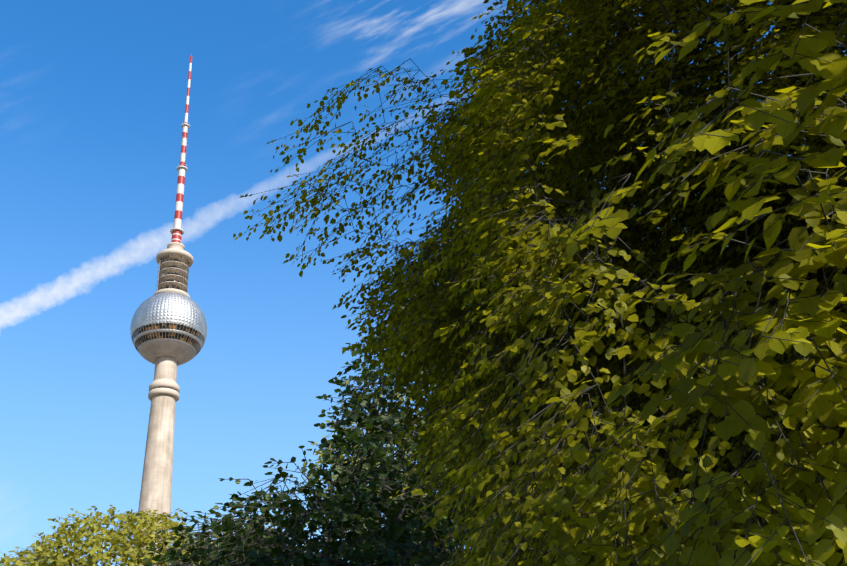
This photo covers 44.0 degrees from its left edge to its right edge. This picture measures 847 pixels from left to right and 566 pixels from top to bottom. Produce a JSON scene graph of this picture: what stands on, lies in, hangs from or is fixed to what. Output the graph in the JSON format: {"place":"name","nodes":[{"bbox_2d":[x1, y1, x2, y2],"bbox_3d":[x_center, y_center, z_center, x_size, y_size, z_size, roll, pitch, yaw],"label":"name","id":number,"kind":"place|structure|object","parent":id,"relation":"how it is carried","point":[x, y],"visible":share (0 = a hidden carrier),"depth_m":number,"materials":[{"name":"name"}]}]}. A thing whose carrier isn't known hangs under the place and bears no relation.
{"place":"outdoors","nodes":[
{"label":"outdoors","id":0,"kind":"place"},
{"bbox_2d":[0,0,845,565],"label":"sky","id":1,"kind":"structure","parent":0,"point":[93,93],"materials":[{"name":"blue"}]},
{"label":"ground","id":2,"kind":"structure","parent":0,"visible":0},
{"bbox_2d":[0,505,218,565],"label":"lime tree","id":3,"kind":"object","parent":2,"relation":"on","point":[44,553],"visible":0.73,"depth_m":54.01,"materials":[{"name":"green plant"}]},
{"bbox_2d":[130,56,206,565],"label":"television tower","id":4,"kind":"structure","parent":2,"relation":"on","point":[168,330],"depth_m":438.92,"materials":[{"name":"concrete"}]},
{"bbox_2d":[193,516,305,565],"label":"pale tree","id":5,"kind":"object","parent":2,"relation":"on","point":[248,529],"visible":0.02,"depth_m":79.34,"materials":[{"name":"green plant"}]},
{"bbox_2d":[140,472,394,565],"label":"maple tree","id":6,"kind":"object","parent":2,"relation":"on","point":[187,558],"visible":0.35,"depth_m":24.13,"materials":[{"name":"green plant"}]},
{"bbox_2d":[142,424,486,565],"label":"maple tree","id":7,"kind":"object","parent":2,"relation":"on","point":[278,551],"visible":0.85,"depth_m":20.45,"materials":[{"name":"green plant"}]},
{"bbox_2d":[303,392,463,551],"bbox_3d":[-0.650,12.084,35.361,6.844,17.797,6.338,5,-31,-13],"label":"lime tree","id":8,"kind":"object","parent":2,"relation":"on","point":[320,460],"visible":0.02,"depth_m":37.88,"materials":[{"name":"green plant"}]},
{"bbox_2d":[303,323,580,565],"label":"dark maple tree","id":9,"kind":"object","parent":2,"relation":"on","point":[358,414],"visible":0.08,"depth_m":25.64,"materials":[{"name":"green plant"}]},
{"bbox_2d":[233,0,846,565],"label":"linden tree","id":10,"kind":"object","parent":2,"relation":"on","point":[655,316],"visible":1,"depth_m":7.39,"materials":[{"name":"green plant"}]}
]}

